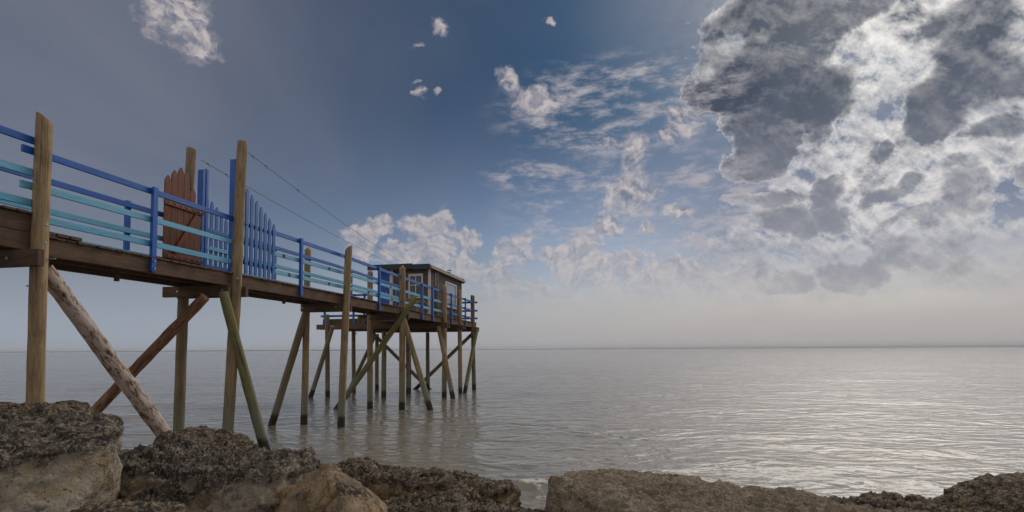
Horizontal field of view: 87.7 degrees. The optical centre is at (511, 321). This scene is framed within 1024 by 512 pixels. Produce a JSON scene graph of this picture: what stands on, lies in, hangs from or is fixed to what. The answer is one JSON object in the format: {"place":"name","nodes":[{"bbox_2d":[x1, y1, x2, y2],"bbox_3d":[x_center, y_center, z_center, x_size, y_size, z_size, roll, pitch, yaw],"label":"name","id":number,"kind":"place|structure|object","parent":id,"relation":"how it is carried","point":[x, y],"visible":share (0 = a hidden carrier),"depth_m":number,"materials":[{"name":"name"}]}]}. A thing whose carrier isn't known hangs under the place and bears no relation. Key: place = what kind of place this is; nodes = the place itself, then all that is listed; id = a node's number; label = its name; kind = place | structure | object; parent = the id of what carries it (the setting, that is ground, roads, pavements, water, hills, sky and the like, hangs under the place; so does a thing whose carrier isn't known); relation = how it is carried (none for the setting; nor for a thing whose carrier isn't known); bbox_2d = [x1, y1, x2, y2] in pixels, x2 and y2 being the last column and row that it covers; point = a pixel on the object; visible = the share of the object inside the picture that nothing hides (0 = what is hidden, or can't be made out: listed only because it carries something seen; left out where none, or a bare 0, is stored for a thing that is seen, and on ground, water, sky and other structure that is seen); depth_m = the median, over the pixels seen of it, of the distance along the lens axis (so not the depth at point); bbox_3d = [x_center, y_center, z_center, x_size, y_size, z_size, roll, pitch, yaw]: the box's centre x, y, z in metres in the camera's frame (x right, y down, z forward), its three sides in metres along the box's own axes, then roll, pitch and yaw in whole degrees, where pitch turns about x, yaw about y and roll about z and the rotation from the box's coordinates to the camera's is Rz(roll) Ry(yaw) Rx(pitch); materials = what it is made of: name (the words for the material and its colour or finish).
{"place":"outdoors","nodes":[
{"label":"outdoors","id":0,"kind":"place"},
{"bbox_2d":[411,299,428,313],"bbox_3d":[-3.566,-0.584,20.745,0.440,0.641,1.105,-1,-3,11],"label":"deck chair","id":1,"kind":"object","parent":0,"point":[419,308],"visible":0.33,"depth_m":20.59,"materials":[{"name":"brown wood"}]},
{"bbox_2d":[0,347,1023,510],"bbox_3d":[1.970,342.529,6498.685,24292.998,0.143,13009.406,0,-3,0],"label":"sea","id":2,"kind":"structure","parent":0,"point":[928,422],"depth_m":16.80,"materials":[{"name":"liquid"}]},
{"bbox_2d":[308,284,478,398],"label":"fishing platform","id":3,"kind":"structure","parent":2,"relation":"in","point":[441,326],"depth_m":23.01,"materials":[{"name":"brown wood"}]},
{"bbox_2d":[321,294,366,324],"bbox_3d":[-6.996,-0.533,22.871,2.660,1.300,0.096,-1,-3,11],"label":"railing","id":4,"kind":"object","parent":3,"relation":"attached to","point":[353,313],"visible":0.28,"depth_m":22.84,"materials":[{"name":"blue paint"}]},
{"bbox_2d":[410,352,410,392],"bbox_3d":[-4.699,1.960,24.733,0.044,2.688,0.044,-1,-3,0],"label":"rope","id":5,"kind":"object","parent":3,"relation":"hanging from","point":[410,372],"visible":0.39,"depth_m":24.69,"materials":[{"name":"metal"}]},
{"bbox_2d":[367,263,465,318],"bbox_3d":[-4.115,-1.161,24.070,2.780,2.145,4.905,-1,-3,11],"label":"fishing hut","id":6,"kind":"object","parent":3,"relation":"on","point":[432,276],"visible":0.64,"depth_m":22.02,"materials":[{"name":"brown wood"}]},
{"bbox_2d":[201,160,393,264],"bbox_3d":[-5.388,-2.713,16.763,0.024,0.286,12.675,-1,-3,7],"label":"wire","id":7,"kind":"object","parent":6,"relation":"attached to","point":[289,210],"visible":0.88,"depth_m":13.55,"materials":[{"name":"black metal"}]},
{"bbox_2d":[249,153,403,263],"bbox_3d":[-4.644,-2.735,16.549,0.024,0.296,12.885,-1,-3,3],"label":"wire","id":8,"kind":"object","parent":6,"relation":"attached to","point":[313,201],"visible":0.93,"depth_m":12.70,"materials":[{"name":"black metal"}]},
{"bbox_2d":[381,272,389,303],"bbox_3d":[-5.329,-1.156,22.075,0.520,1.900,0.103,-1,-3,11],"label":"door","id":9,"kind":"structure","parent":6,"relation":"in","point":[384,276],"depth_m":22.09,"materials":[{"name":"blue paint"}]},
{"bbox_2d":[408,273,422,297],"bbox_3d":[-3.943,-1.456,21.838,0.620,1.020,0.053,-1,-3,11],"label":"window","id":10,"kind":"structure","parent":6,"relation":"in","point":[412,287],"depth_m":21.84,"materials":[{"name":"white paint"}]},
{"bbox_2d":[445,281,456,309],"bbox_3d":[-2.802,-1.190,24.465,0.041,1.150,1.662,-1,-3,11],"label":"window","id":11,"kind":"structure","parent":6,"relation":"in","point":[451,288],"depth_m":24.71,"materials":[{"name":"white glass"}]},
{"bbox_2d":[405,277,472,324],"bbox_3d":[-2.741,-0.614,22.282,0.122,1.369,9.138,-1,-3,11],"label":"railing","id":12,"kind":"object","parent":3,"relation":"attached to","point":[432,299],"visible":0.88,"depth_m":20.61,"materials":[{"name":"blue paint"}]},
{"bbox_2d":[462,301,477,318],"bbox_3d":[-4.509,-0.349,27.241,5.700,1.260,0.106,-1,-3,11],"label":"railing","id":13,"kind":"object","parent":3,"relation":"attached to","point":[468,310],"visible":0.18,"depth_m":26.73,"materials":[{"name":"blue paint"}]},
{"bbox_2d":[0,346,1023,352],"bbox_3d":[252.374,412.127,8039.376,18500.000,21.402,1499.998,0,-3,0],"label":"coast","id":14,"kind":"structure","parent":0,"point":[521,349],"depth_m":7646.93},
{"bbox_2d":[0,0,1023,351],"label":"sky","id":15,"kind":"structure","parent":0,"point":[617,174],"materials":[{"name":"blue"}]},
{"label":"shore","id":16,"kind":"structure","parent":0,"visible":0},
{"bbox_2d":[0,400,90,415],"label":"boulder","id":17,"kind":"object","parent":16,"relation":"on","point":[41,409],"visible":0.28,"depth_m":6.10,"materials":[{"name":"grey stone"}]},
{"bbox_2d":[0,410,123,511],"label":"boulder","id":18,"kind":"object","parent":16,"relation":"on","point":[68,461],"visible":0.82,"depth_m":4.25,"materials":[{"name":"grey stone"}]},
{"bbox_2d":[70,500,185,511],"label":"boulder","id":19,"kind":"object","parent":16,"relation":"on","point":[121,506],"visible":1,"depth_m":3.92,"materials":[{"name":"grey stone"}]},
{"bbox_2d":[154,425,259,451],"bbox_3d":[-4.052,2.172,7.253,1.370,1.436,0.976,4,-4,-10],"label":"boulder","id":20,"kind":"object","parent":16,"relation":"on","point":[227,439],"visible":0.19,"depth_m":7.30,"materials":[{"name":"grey stone"}]},
{"bbox_2d":[0,111,432,450],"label":"footbridge","id":21,"kind":"object","parent":16,"relation":"on","point":[36,246],"visible":0.84,"depth_m":9.36,"materials":[{"name":"brown wood"}]},
{"bbox_2d":[0,125,34,206],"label":"railing","id":22,"kind":"object","parent":21,"relation":"attached to","point":[15,134],"depth_m":6.41,"materials":[{"name":"blue paint"}]},
{"bbox_2d":[0,167,162,257],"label":"railing","id":23,"kind":"object","parent":21,"relation":"attached to","point":[126,229],"visible":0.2,"depth_m":8.52,"materials":[{"name":"blue paint"}]},
{"bbox_2d":[19,144,232,271],"bbox_3d":[-5.561,-1.429,8.231,0.122,1.320,3.641,-1,-3,11],"label":"railing","id":24,"kind":"object","parent":21,"relation":"attached to","point":[153,219],"visible":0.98,"depth_m":8.07,"materials":[{"name":"blue paint"}]},
{"bbox_2d":[162,168,205,264],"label":"wooden gate","id":25,"kind":"structure","parent":21,"relation":"attached to","point":[177,185],"depth_m":9.99,"materials":[{"name":"red wood"}]},
{"bbox_2d":[197,169,228,270],"bbox_3d":[-6.114,-1.946,11.115,0.125,2.220,1.127,-1,-3,11],"label":"picket fence","id":26,"kind":"object","parent":21,"relation":"on","point":[202,188],"visible":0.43,"depth_m":10.80,"materials":[{"name":"blue paint"}]},
{"bbox_2d":[228,159,275,278],"bbox_3d":[-5.102,-1.978,10.620,0.152,2.220,1.228,-1,-3,16],"label":"picket fence","id":27,"kind":"object","parent":21,"relation":"on","point":[267,251],"visible":0.88,"depth_m":10.54,"materials":[{"name":"blue paint"}]},
{"bbox_2d":[242,236,398,305],"bbox_3d":[-5.160,-0.983,15.762,0.116,1.396,8.720,-1,-3,11],"label":"railing","id":28,"kind":"object","parent":21,"relation":"attached to","point":[324,277],"visible":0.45,"depth_m":14.88,"materials":[{"name":"blue paint"}]},
{"bbox_2d":[271,231,400,310],"bbox_3d":[-4.313,-1.091,14.452,0.122,1.359,6.782,-1,-3,11],"label":"railing","id":29,"kind":"object","parent":21,"relation":"attached to","point":[300,260],"visible":0.86,"depth_m":13.12,"materials":[{"name":"blue paint"}]},
{"bbox_2d":[117,435,320,511],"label":"boulder","id":30,"kind":"object","parent":16,"relation":"on","point":[192,474],"visible":0.71,"depth_m":4.95,"materials":[{"name":"grey stone"}]},
{"bbox_2d":[274,463,387,511],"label":"boulder","id":31,"kind":"object","parent":16,"relation":"on","point":[327,487],"visible":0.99,"depth_m":4.66,"materials":[{"name":"brown stone"}]},
{"bbox_2d":[321,457,382,476],"bbox_3d":[-2.156,2.238,6.477,1.251,1.119,1.020,-6,-5,-9],"label":"boulder","id":32,"kind":"object","parent":16,"relation":"on","point":[361,467],"visible":0.16,"depth_m":6.29,"materials":[{"name":"grey stone"}]},
{"bbox_2d":[343,464,432,500],"bbox_3d":[-1.441,2.254,6.425,1.433,1.051,1.114,0,-10,8],"label":"boulder","id":33,"kind":"object","parent":16,"relation":"on","point":[380,485],"visible":0.2,"depth_m":6.04,"materials":[{"name":"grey stone"}]},
{"bbox_2d":[382,487,509,511],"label":"boulder","id":34,"kind":"object","parent":16,"relation":"on","point":[470,499],"visible":0.95,"depth_m":5.08,"materials":[{"name":"grey stone"}]},
{"bbox_2d":[390,466,521,506],"bbox_3d":[-0.629,2.253,6.035,1.438,1.136,1.103,-2,-10,28],"label":"boulder","id":35,"kind":"object","parent":16,"relation":"on","point":[436,479],"visible":0.59,"depth_m":5.84,"materials":[{"name":"brown stone"}]},
{"bbox_2d":[496,501,545,511],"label":"boulder","id":36,"kind":"object","parent":16,"relation":"on","point":[511,508],"visible":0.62,"depth_m":5.43,"materials":[{"name":"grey stone"}]},
{"bbox_2d":[544,468,928,511],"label":"boulder","id":37,"kind":"object","parent":16,"relation":"on","point":[610,490],"visible":1,"depth_m":5.17,"materials":[{"name":"stone"}]},
{"bbox_2d":[829,490,951,511],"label":"boulder","id":38,"kind":"object","parent":16,"relation":"on","point":[883,499],"visible":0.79,"depth_m":5.42,"materials":[{"name":"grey stone"}]},
{"bbox_2d":[929,504,1005,511],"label":"boulder","id":39,"kind":"object","parent":16,"relation":"on","point":[954,508],"visible":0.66,"depth_m":5.23,"materials":[{"name":"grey stone"}]},
{"bbox_2d":[933,472,1023,511],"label":"boulder","id":40,"kind":"object","parent":16,"relation":"on","point":[991,492],"visible":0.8,"depth_m":5.83,"materials":[{"name":"brown stone"}]}
]}

